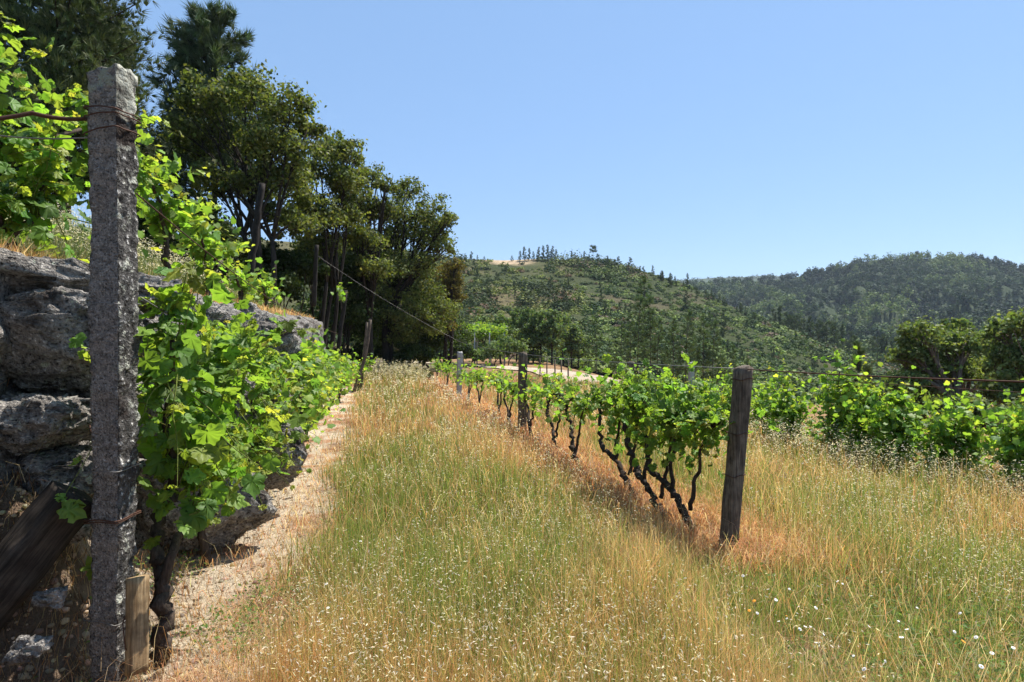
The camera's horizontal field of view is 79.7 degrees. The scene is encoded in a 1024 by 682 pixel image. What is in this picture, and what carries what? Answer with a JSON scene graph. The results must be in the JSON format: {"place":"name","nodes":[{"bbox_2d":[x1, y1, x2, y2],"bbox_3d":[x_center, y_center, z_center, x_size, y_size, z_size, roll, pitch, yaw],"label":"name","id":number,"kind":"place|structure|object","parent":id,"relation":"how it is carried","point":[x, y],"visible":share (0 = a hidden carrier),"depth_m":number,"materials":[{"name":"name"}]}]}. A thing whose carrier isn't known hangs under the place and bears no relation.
{"place":"outdoors","nodes":[
{"label":"outdoors","id":0,"kind":"place"},
{"bbox_2d":[0,229,1023,681],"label":"ground","id":1,"kind":"structure","parent":0,"point":[46,617],"depth_m":4.04,"materials":[{"name":"beige soil"}]},
{"bbox_2d":[0,11,32,91],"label":"grapevine","id":2,"kind":"object","parent":1,"relation":"on","point":[19,78],"visible":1,"depth_m":3.58,"materials":[{"name":"green plant"}]},
{"bbox_2d":[0,634,53,665],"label":"stone","id":3,"kind":"object","parent":1,"relation":"on","point":[24,649],"visible":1,"depth_m":2.47,"materials":[{"name":"stone"}]},
{"bbox_2d":[0,0,82,159],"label":"pine tree","id":4,"kind":"object","parent":1,"relation":"on","point":[6,46],"visible":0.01,"depth_m":19.08,"materials":[{"name":"green plant"}]},
{"bbox_2d":[31,585,67,609],"bbox_3d":[-2.029,1.130,2.692,0.130,0.103,0.093,0,0,-25],"label":"stone","id":5,"kind":"object","parent":1,"relation":"on","point":[52,598],"visible":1,"depth_m":2.67,"materials":[{"name":"stone"}]},
{"bbox_2d":[12,444,146,498],"bbox_3d":[-2.391,0.760,3.419,0.674,0.380,0.554,0,0,-11],"label":"boulder","id":6,"kind":"object","parent":1,"relation":"on","point":[45,466],"visible":0.34,"depth_m":3.22,"materials":[{"name":"stone"}]},
{"bbox_2d":[0,392,92,455],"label":"boulder","id":7,"kind":"object","parent":6,"relation":"on","point":[30,422],"visible":0.9,"depth_m":3.11,"materials":[{"name":"stone"}]},
{"bbox_2d":[0,37,168,262],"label":"grapevine","id":8,"kind":"object","parent":1,"relation":"on","point":[43,164],"visible":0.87,"depth_m":4.18,"materials":[{"name":"green plant"}]},
{"bbox_2d":[0,0,178,223],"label":"pine tree","id":9,"kind":"object","parent":1,"relation":"on","point":[90,35],"visible":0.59,"depth_m":16.99,"materials":[{"name":"green plant"}]},
{"bbox_2d":[32,79,185,214],"bbox_3d":[-3.624,-1.361,5.475,1.423,1.922,1.606,0,0,0],"label":"grapevine","id":10,"kind":"object","parent":1,"relation":"on","point":[80,160],"visible":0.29,"depth_m":5.37,"materials":[{"name":"green plant"}]},
{"bbox_2d":[83,63,140,681],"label":"granite post","id":11,"kind":"object","parent":1,"relation":"on","point":[113,285],"visible":0.98,"depth_m":2.79,"materials":[{"name":"stone"}]},
{"bbox_2d":[0,111,87,120],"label":"trellis wire","id":12,"kind":"object","parent":11,"relation":"attached to","point":[26,114],"visible":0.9,"depth_m":2.71,"materials":[{"name":"metal"}]},
{"bbox_2d":[0,424,138,630],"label":"brace beam","id":13,"kind":"structure","parent":11,"relation":"attached to","point":[36,539],"depth_m":2.72,"materials":[{"name":"wood"}]},
{"bbox_2d":[34,549,214,681],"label":"herbs","id":14,"kind":"object","parent":1,"relation":"on","point":[181,576],"visible":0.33,"depth_m":3.93,"materials":[{"name":"green plant"}]},
{"bbox_2d":[0,462,262,681],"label":"dry straw","id":15,"kind":"object","parent":1,"relation":"on","point":[16,483],"visible":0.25,"depth_m":3.06,"materials":[{"name":"brown plant"}]},
{"bbox_2d":[122,574,149,676],"bbox_3d":[-1.683,1.282,2.755,0.063,0.431,0.115,-9,-10,27],"label":"timber offcut","id":16,"kind":"object","parent":1,"relation":"on","point":[136,633],"visible":1,"depth_m":2.73,"materials":[{"name":"wood"}]},
{"bbox_2d":[0,180,278,308],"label":"wild oats","id":17,"kind":"object","parent":1,"relation":"on","point":[86,239],"visible":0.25,"depth_m":8.42,"materials":[{"name":"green plant"}]},
{"bbox_2d":[1,198,291,309],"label":"grass","id":18,"kind":"structure","parent":1,"relation":"on","point":[80,254],"depth_m":9.88,"materials":[{"name":"green plant"}]},
{"bbox_2d":[0,468,303,681],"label":"dry straw","id":19,"kind":"object","parent":1,"relation":"on","point":[187,591],"visible":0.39,"depth_m":3.15,"materials":[{"name":"brown plant"}]},
{"bbox_2d":[0,234,314,391],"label":"dry straw","id":20,"kind":"object","parent":1,"relation":"on","point":[261,307],"visible":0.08,"depth_m":4.27,"materials":[{"name":"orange plant"}]},
{"bbox_2d":[85,133,238,276],"bbox_3d":[-3.885,-1.287,6.890,1.145,1.782,1.864,0,0,0],"label":"grapevine","id":21,"kind":"object","parent":1,"relation":"on","point":[157,222],"visible":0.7,"depth_m":6.91,"materials":[{"name":"green plant"}]},
{"bbox_2d":[0,271,325,539],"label":"stone wall","id":22,"kind":"structure","parent":1,"relation":"on","point":[8,457],"depth_m":3.40,"materials":[{"name":"stone"}]},
{"bbox_2d":[43,374,165,445],"bbox_3d":[-2.558,0.430,3.893,0.710,0.562,0.606,0,0,0],"label":"boulder","id":23,"kind":"object","parent":22,"relation":"on","point":[72,392],"visible":0.03,"depth_m":3.63,"materials":[{"name":"stone"}]},
{"bbox_2d":[0,286,148,393],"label":"boulder","id":24,"kind":"object","parent":23,"relation":"on","point":[42,326],"visible":0.57,"depth_m":3.39,"materials":[{"name":"stone"}]},
{"bbox_2d":[0,248,188,318],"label":"boulder","id":25,"kind":"object","parent":24,"relation":"on","point":[21,272],"visible":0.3,"depth_m":3.49,"materials":[{"name":"stone"}]},
{"bbox_2d":[218,302,301,366],"bbox_3d":[-2.946,-0.001,6.785,1.203,0.858,0.820,0,0,-12],"label":"boulder","id":26,"kind":"object","parent":22,"relation":"on","point":[291,343],"visible":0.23,"depth_m":6.66,"materials":[{"name":"stone"}]},
{"bbox_2d":[136,199,205,266],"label":"shrub","id":27,"kind":"object","parent":1,"relation":"on","point":[144,227],"visible":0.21,"depth_m":23.05,"materials":[{"name":"green plant"}]},
{"bbox_2d":[0,461,343,681],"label":"gravel","id":28,"kind":"structure","parent":1,"relation":"on","point":[64,609],"depth_m":3.23,"materials":[{"name":"beige gravel"}]},
{"bbox_2d":[238,413,307,490],"bbox_3d":[-2.535,1.112,6.186,0.993,0.838,0.771,0,0,2],"label":"boulder","id":29,"kind":"object","parent":28,"relation":"on","point":[274,480],"visible":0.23,"depth_m":6.05,"materials":[{"name":"stone"}]},
{"bbox_2d":[54,235,321,669],"bbox_3d":[-1.835,0.609,3.719,1.199,2.228,2.129,0,0,0],"label":"grapevine","id":30,"kind":"object","parent":1,"relation":"on","point":[188,448],"visible":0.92,"depth_m":3.22,"materials":[{"name":"green plant"}]},
{"bbox_2d":[134,457,276,552],"bbox_3d":[-2.473,1.230,4.765,1.196,0.856,0.751,0,0,-29],"label":"boulder","id":31,"kind":"object","parent":1,"relation":"on","point":[226,530],"visible":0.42,"depth_m":4.60,"materials":[{"name":"stone"}]},
{"bbox_2d":[136,373,255,456],"bbox_3d":[-2.541,0.642,4.799,0.975,0.840,0.704,0,0,-28],"label":"boulder","id":32,"kind":"object","parent":31,"relation":"on","point":[236,412],"visible":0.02,"depth_m":4.84,"materials":[{"name":"stone"}]},
{"bbox_2d":[138,293,227,367],"bbox_3d":[-2.826,-0.035,4.878,0.978,0.700,0.736,0,0,-37],"label":"boulder","id":33,"kind":"object","parent":32,"relation":"on","point":[215,311],"visible":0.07,"depth_m":4.88,"materials":[{"name":"stone"}]},
{"bbox_2d":[169,191,254,295],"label":"grapevine","id":34,"kind":"object","parent":1,"relation":"on","point":[216,250],"visible":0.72,"depth_m":8.48,"materials":[{"name":"green plant"}]},
{"bbox_2d":[162,188,266,282],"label":"shrub","id":35,"kind":"object","parent":1,"relation":"on","point":[227,225],"visible":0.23,"depth_m":26.19,"materials":[{"name":"green plant"}]},
{"bbox_2d":[140,0,293,270],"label":"pine tree","id":36,"kind":"object","parent":1,"relation":"on","point":[198,43],"visible":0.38,"depth_m":27.74,"materials":[{"name":"green plant"}]},
{"bbox_2d":[162,294,311,566],"bbox_3d":[-2.098,0.697,4.749,1.689,2.043,1.297,0,0,43],"label":"grapevine","id":37,"kind":"object","parent":1,"relation":"on","point":[234,326],"visible":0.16,"depth_m":4.62,"materials":[{"name":"green plant"}]},
{"bbox_2d":[204,252,274,300],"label":"grapevine","id":38,"kind":"object","parent":1,"relation":"on","point":[243,287],"visible":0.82,"depth_m":10.59,"materials":[{"name":"green plant"}]},
{"bbox_2d":[153,57,330,309],"bbox_3d":[-9.668,-5.490,22.809,6.409,9.420,5.820,0,0,0],"label":"oak tree","id":39,"kind":"object","parent":1,"relation":"on","point":[213,108],"visible":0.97,"depth_m":21.64,"materials":[{"name":"green plant"}]},
{"bbox_2d":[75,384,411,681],"bbox_3d":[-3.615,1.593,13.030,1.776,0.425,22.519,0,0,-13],"label":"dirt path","id":40,"kind":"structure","parent":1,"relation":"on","point":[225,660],"depth_m":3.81,"materials":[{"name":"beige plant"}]},
{"bbox_2d":[247,183,264,279],"bbox_3d":[-4.632,-1.984,11.095,0.144,1.792,0.362,0,0,37],"label":"wooden stake","id":41,"kind":"object","parent":1,"relation":"on","point":[256,225],"visible":0.84,"depth_m":11.06,"materials":[{"name":"wood"}]},
{"bbox_2d":[214,257,306,303],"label":"shrub","id":42,"kind":"object","parent":1,"relation":"on","point":[293,284],"visible":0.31,"depth_m":23.33,"materials":[{"name":"green plant"}]},
{"bbox_2d":[252,260,290,306],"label":"grapevine","id":43,"kind":"object","parent":1,"relation":"on","point":[263,288],"visible":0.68,"depth_m":12.95,"materials":[{"name":"green plant"}]},
{"bbox_2d":[226,315,319,477],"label":"grapevine","id":44,"kind":"object","parent":1,"relation":"on","point":[279,438],"visible":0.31,"depth_m":5.85,"materials":[{"name":"green plant"}]},
{"bbox_2d":[241,239,330,314],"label":"shrub","id":45,"kind":"object","parent":1,"relation":"on","point":[300,262],"visible":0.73,"depth_m":25.03,"materials":[{"name":"green plant"}]},
{"bbox_2d":[239,309,334,489],"bbox_3d":[-2.798,0.711,7.180,1.473,2.122,1.462,0,0,29],"label":"grapevine","id":46,"kind":"object","parent":1,"relation":"on","point":[288,373],"visible":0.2,"depth_m":7.07,"materials":[{"name":"green plant"}]},
{"bbox_2d":[192,507,412,681],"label":"herbs","id":47,"kind":"object","parent":1,"relation":"on","point":[249,609],"visible":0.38,"depth_m":3.56,"materials":[{"name":"green plant"}]},
{"bbox_2d":[290,337,340,453],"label":"grapevine","id":48,"kind":"object","parent":1,"relation":"on","point":[324,397],"visible":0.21,"depth_m":9.76,"materials":[{"name":"green plant"}]},
{"bbox_2d":[286,329,345,432],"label":"grapevine","id":49,"kind":"object","parent":1,"relation":"on","point":[309,363],"visible":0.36,"depth_m":8.42,"materials":[{"name":"green plant"}]},
{"bbox_2d":[289,230,359,348],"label":"shrub","id":50,"kind":"object","parent":1,"relation":"on","point":[349,273],"visible":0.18,"depth_m":29.59,"materials":[{"name":"green plant"}]},
{"bbox_2d":[276,130,379,352],"bbox_3d":[-7.905,-3.714,26.244,4.484,11.362,5.592,0,0,0],"label":"oak tree","id":51,"kind":"object","parent":1,"relation":"on","point":[341,178],"visible":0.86,"depth_m":26.07,"materials":[{"name":"green plant"}]},
{"bbox_2d":[298,284,381,360],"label":"shrub","id":52,"kind":"object","parent":1,"relation":"on","point":[360,333],"visible":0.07,"depth_m":33.52,"materials":[{"name":"green plant"}]},
{"bbox_2d":[305,249,383,365],"bbox_3d":[-8.077,-1.240,30.619,3.511,6.964,4.993,0,0,0],"label":"oak tree","id":53,"kind":"object","parent":1,"relation":"on","point":[356,308],"visible":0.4,"depth_m":29.88,"materials":[{"name":"green plant"}]},
{"bbox_2d":[327,161,402,371],"bbox_3d":[-7.181,-3.387,29.917,4.011,11.120,5.640,0,0,0],"label":"oak tree","id":54,"kind":"object","parent":1,"relation":"on","point":[362,239],"visible":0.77,"depth_m":29.73,"materials":[{"name":"green plant"}]},
{"bbox_2d":[349,359,430,387],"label":"wild oats","id":55,"kind":"object","parent":1,"relation":"on","point":[401,367],"visible":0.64,"depth_m":25.65,"materials":[{"name":"beige plant"}]},
{"bbox_2d":[350,336,439,367],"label":"shrub","id":56,"kind":"object","parent":1,"relation":"on","point":[414,352],"visible":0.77,"depth_m":33.45,"materials":[{"name":"green plant"}]},
{"bbox_2d":[358,175,462,368],"bbox_3d":[-5.724,-3.440,33.454,6.132,11.343,6.240,0,0,0],"label":"oak tree","id":57,"kind":"object","parent":1,"relation":"on","point":[431,232],"visible":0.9,"depth_m":32.82,"materials":[{"name":"green plant"}]},
{"bbox_2d":[393,307,463,370],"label":"shrub","id":58,"kind":"object","parent":1,"relation":"on","point":[436,342],"visible":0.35,"depth_m":40.10,"materials":[{"name":"green plant"}]},
{"bbox_2d":[405,278,475,368],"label":"oak tree","id":59,"kind":"object","parent":1,"relation":"on","point":[466,330],"visible":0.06,"depth_m":45.02,"materials":[{"name":"green plant"}]},
{"bbox_2d":[419,257,468,370],"bbox_3d":[-4.785,-1.562,40.085,4.037,7.851,4.436,0,0,0],"label":"oak tree","id":60,"kind":"object","parent":1,"relation":"on","point":[452,280],"visible":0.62,"depth_m":39.56,"materials":[{"name":"green plant"}]},
{"bbox_2d":[456,321,507,365],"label":"pergola","id":61,"kind":"object","parent":1,"relation":"on","point":[481,330],"visible":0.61,"depth_m":57.47,"materials":[{"name":"green plant"}]},
{"bbox_2d":[477,340,513,365],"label":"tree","id":62,"kind":"object","parent":1,"relation":"on","point":[494,345],"visible":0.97,"depth_m":53.48,"materials":[{"name":"green plant"}]},
{"bbox_2d":[480,363,535,425],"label":"grapevine","id":63,"kind":"object","parent":1,"relation":"on","point":[503,381],"visible":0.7,"depth_m":11.97,"materials":[{"name":"green plant"}]},
{"bbox_2d":[493,334,529,365],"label":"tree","id":64,"kind":"object","parent":1,"relation":"on","point":[511,343],"visible":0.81,"depth_m":54.83,"materials":[{"name":"green plant"}]},
{"bbox_2d":[8,366,1023,681],"bbox_3d":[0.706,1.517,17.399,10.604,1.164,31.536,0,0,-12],"label":"grass","id":65,"kind":"structure","parent":1,"relation":"on","point":[794,506],"depth_m":3.93,"materials":[{"name":"yellow plant"}]},
{"bbox_2d":[518,352,526,432],"bbox_3d":[0.193,0.999,11.099,0.164,1.620,0.157,0,0,-17],"label":"vineyard post","id":66,"kind":"object","parent":1,"relation":"on","point":[522,359],"visible":0.75,"depth_m":11.03,"materials":[{"name":"wood"}]},
{"bbox_2d":[502,364,554,434],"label":"grapevine","id":67,"kind":"object","parent":1,"relation":"on","point":[529,383],"visible":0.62,"depth_m":10.51,"materials":[{"name":"green plant"}]},
{"bbox_2d":[521,309,552,362],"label":"alder tree","id":68,"kind":"object","parent":1,"relation":"on","point":[536,318],"visible":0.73,"depth_m":63.70,"materials":[{"name":"green plant"}]},
{"bbox_2d":[506,348,579,452],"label":"grapevine","id":69,"kind":"object","parent":1,"relation":"on","point":[544,393],"visible":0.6,"depth_m":9.36,"materials":[{"name":"green plant"}]},
{"bbox_2d":[535,308,569,364],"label":"alder tree","id":70,"kind":"object","parent":1,"relation":"on","point":[553,342],"visible":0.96,"depth_m":62.53,"materials":[{"name":"green plant"}]},
{"bbox_2d":[234,369,899,681],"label":"wild oats","id":71,"kind":"object","parent":1,"relation":"on","point":[497,604],"visible":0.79,"depth_m":3.24,"materials":[{"name":"beige plant"}]},
{"bbox_2d":[533,366,602,469],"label":"grapevine","id":72,"kind":"object","parent":1,"relation":"on","point":[571,397],"visible":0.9,"depth_m":7.98,"materials":[{"name":"green plant"}]},
{"bbox_2d":[557,322,584,368],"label":"alder tree","id":73,"kind":"object","parent":1,"relation":"on","point":[572,336],"visible":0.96,"depth_m":65.56,"materials":[{"name":"green plant"}]},
{"bbox_2d":[548,356,666,499],"bbox_3d":[1.253,0.924,6.997,1.161,1.521,2.318,0,0,-20],"label":"grapevine","id":74,"kind":"object","parent":1,"relation":"on","point":[597,400],"visible":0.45,"depth_m":6.72,"materials":[{"name":"green plant"}]},
{"bbox_2d":[630,271,661,370],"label":"pine tree","id":75,"kind":"object","parent":1,"relation":"on","point":[640,289],"visible":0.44,"depth_m":79.92,"materials":[{"name":"green plant"}]},
{"bbox_2d":[636,294,664,370],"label":"pine tree","id":76,"kind":"object","parent":1,"relation":"on","point":[647,334],"visible":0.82,"depth_m":72.53,"materials":[{"name":"green plant"}]},
{"bbox_2d":[578,352,726,527],"bbox_3d":[1.235,0.908,5.872,0.923,1.627,1.989,0,0,-11],"label":"grapevine","id":77,"kind":"object","parent":1,"relation":"on","point":[648,419],"visible":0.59,"depth_m":5.54,"materials":[{"name":"green plant"}]},
{"bbox_2d":[416,376,920,579],"bbox_3d":[-0.891,1.620,16.964,3.972,0.515,26.893,0,0,-11],"label":"dry straw","id":78,"kind":"object","parent":1,"relation":"on","point":[668,506],"visible":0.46,"depth_m":5.63,"materials":[{"name":"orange plant"}]},
{"bbox_2d":[662,315,683,376],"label":"pine tree","id":79,"kind":"object","parent":1,"relation":"on","point":[673,329],"visible":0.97,"depth_m":66.62,"materials":[{"name":"green plant"}]},
{"bbox_2d":[598,354,779,542],"bbox_3d":[1.439,0.903,5.450,1.162,1.556,2.261,0,0,-9],"label":"grapevine","id":80,"kind":"object","parent":1,"relation":"on","point":[707,422],"visible":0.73,"depth_m":5.04,"materials":[{"name":"green plant"}]},
{"bbox_2d":[676,307,702,383],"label":"pine tree","id":81,"kind":"object","parent":1,"relation":"on","point":[685,341],"visible":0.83,"depth_m":67.61,"materials":[{"name":"green plant"}]},
{"bbox_2d":[693,317,718,385],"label":"pine tree","id":82,"kind":"object","parent":1,"relation":"on","point":[703,333],"visible":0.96,"depth_m":69.72,"materials":[{"name":"green plant"}]},
{"bbox_2d":[698,319,727,382],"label":"pine tree","id":83,"kind":"object","parent":1,"relation":"on","point":[714,340],"visible":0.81,"depth_m":70.23,"materials":[{"name":"green plant"}]},
{"bbox_2d":[719,365,753,560],"bbox_3d":[1.650,0.967,4.538,0.229,1.580,0.169,0,0,-25],"label":"vineyard post","id":84,"kind":"object","parent":1,"relation":"on","point":[737,432],"visible":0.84,"depth_m":4.50,"materials":[{"name":"wood"}]},
{"bbox_2d":[747,369,1023,382],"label":"trellis wire","id":85,"kind":"object","parent":84,"relation":"attached to","point":[898,377],"visible":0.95,"depth_m":3.08,"materials":[{"name":"grey metal"}]},
{"bbox_2d":[479,384,1023,642],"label":"wild oats","id":86,"kind":"object","parent":1,"relation":"on","point":[878,511],"visible":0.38,"depth_m":5.25,"materials":[{"name":"beige plant"}]},
{"bbox_2d":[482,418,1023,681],"bbox_3d":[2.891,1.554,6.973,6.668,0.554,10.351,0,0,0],"label":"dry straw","id":87,"kind":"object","parent":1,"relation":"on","point":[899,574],"visible":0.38,"depth_m":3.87,"materials":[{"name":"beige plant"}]},
{"bbox_2d":[748,368,804,438],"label":"grapevine","id":88,"kind":"object","parent":1,"relation":"on","point":[761,395],"visible":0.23,"depth_m":11.28,"materials":[{"name":"green plant"}]},
{"bbox_2d":[753,358,823,447],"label":"grapevine","id":89,"kind":"object","parent":1,"relation":"on","point":[784,408],"visible":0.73,"depth_m":10.22,"materials":[{"name":"green plant"}]},
{"bbox_2d":[649,551,1023,681],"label":"herbs","id":90,"kind":"object","parent":1,"relation":"on","point":[1012,642],"visible":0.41,"depth_m":3.20,"materials":[{"name":"green plant"}]},
{"bbox_2d":[793,338,886,458],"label":"grapevine","id":91,"kind":"object","parent":1,"relation":"on","point":[824,397],"visible":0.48,"depth_m":9.48,"materials":[{"name":"green plant"}]},
{"bbox_2d":[694,405,1023,523],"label":"wild oats","id":92,"kind":"object","parent":1,"relation":"on","point":[894,453],"visible":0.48,"depth_m":7.58,"materials":[{"name":"beige plant"}]},
{"bbox_2d":[846,339,878,421],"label":"pine tree","id":93,"kind":"object","parent":1,"relation":"on","point":[867,368],"visible":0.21,"depth_m":35.87,"materials":[{"name":"green plant"}]},
{"bbox_2d":[809,359,923,469],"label":"grapevine","id":94,"kind":"object","parent":1,"relation":"on","point":[859,404],"visible":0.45,"depth_m":8.85,"materials":[{"name":"green plant"}]},
{"bbox_2d":[840,365,936,477],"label":"grapevine","id":95,"kind":"object","parent":1,"relation":"on","point":[896,412],"visible":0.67,"depth_m":8.14,"materials":[{"name":"green plant"}]},
{"bbox_2d":[883,315,989,441],"bbox_3d":[17.546,2.350,25.461,5.558,6.772,3.369,0,0,-15],"label":"cork oak","id":96,"kind":"object","parent":1,"relation":"on","point":[932,355],"visible":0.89,"depth_m":24.64,"materials":[{"name":"green plant"}]},
{"bbox_2d":[881,371,1011,488],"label":"grapevine","id":97,"kind":"object","parent":1,"relation":"on","point":[946,432],"visible":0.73,"depth_m":7.36,"materials":[{"name":"green plant"}]},
{"bbox_2d":[901,393,1005,434],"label":"shrub","id":98,"kind":"object","parent":1,"relation":"on","point":[975,412],"visible":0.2,"depth_m":21.99,"materials":[{"name":"green plant"}]},
{"bbox_2d":[935,317,1019,423],"bbox_3d":[22.073,3.148,29.463,3.999,8.552,5.447,0,0,21],"label":"cork oak","id":99,"kind":"object","parent":1,"relation":"on","point":[955,323],"visible":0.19,"depth_m":28.64,"materials":[{"name":"green plant"}]},
{"bbox_2d":[943,378,1023,500],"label":"grapevine","id":100,"kind":"object","parent":1,"relation":"on","point":[1009,449],"visible":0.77,"depth_m":6.72,"materials":[{"name":"green plant"}]},
{"bbox_2d":[971,306,1023,405],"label":"cork oak","id":101,"kind":"object","parent":1,"relation":"on","point":[1005,355],"visible":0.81,"depth_m":23.54,"materials":[{"name":"green plant"}]},
{"bbox_2d":[6,0,1023,279],"label":"sky","id":102,"kind":"structure","parent":0,"point":[701,139],"materials":[{"name":"blue"}]},
{"bbox_2d":[83,227,974,395],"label":"hill","id":103,"kind":"structure","parent":0,"point":[528,266],"depth_m":193.29,"materials":[{"name":"green plant"}]},
{"bbox_2d":[275,248,900,404],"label":"scrub","id":104,"kind":"object","parent":103,"relation":"on","point":[791,340],"visible":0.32,"depth_m":162.56,"materials":[{"name":"green plant"}]},
{"bbox_2d":[376,361,801,422],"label":"road","id":105,"kind":"structure","parent":0,"point":[571,374],"depth_m":40.04,"materials":[{"name":"beige soil"}]},
{"bbox_2d":[564,258,1023,378],"bbox_3d":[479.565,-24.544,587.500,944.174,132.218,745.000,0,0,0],"label":"hill","id":106,"kind":"structure","parent":0,"point":[885,318],"depth_m":495.93,"materials":[{"name":"green plant"}]},
{"bbox_2d":[609,250,1023,383],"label":"forest","id":107,"kind":"object","parent":106,"relation":"on","point":[887,267],"visible":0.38,"depth_m":534.02,"materials":[{"name":"green plant"}]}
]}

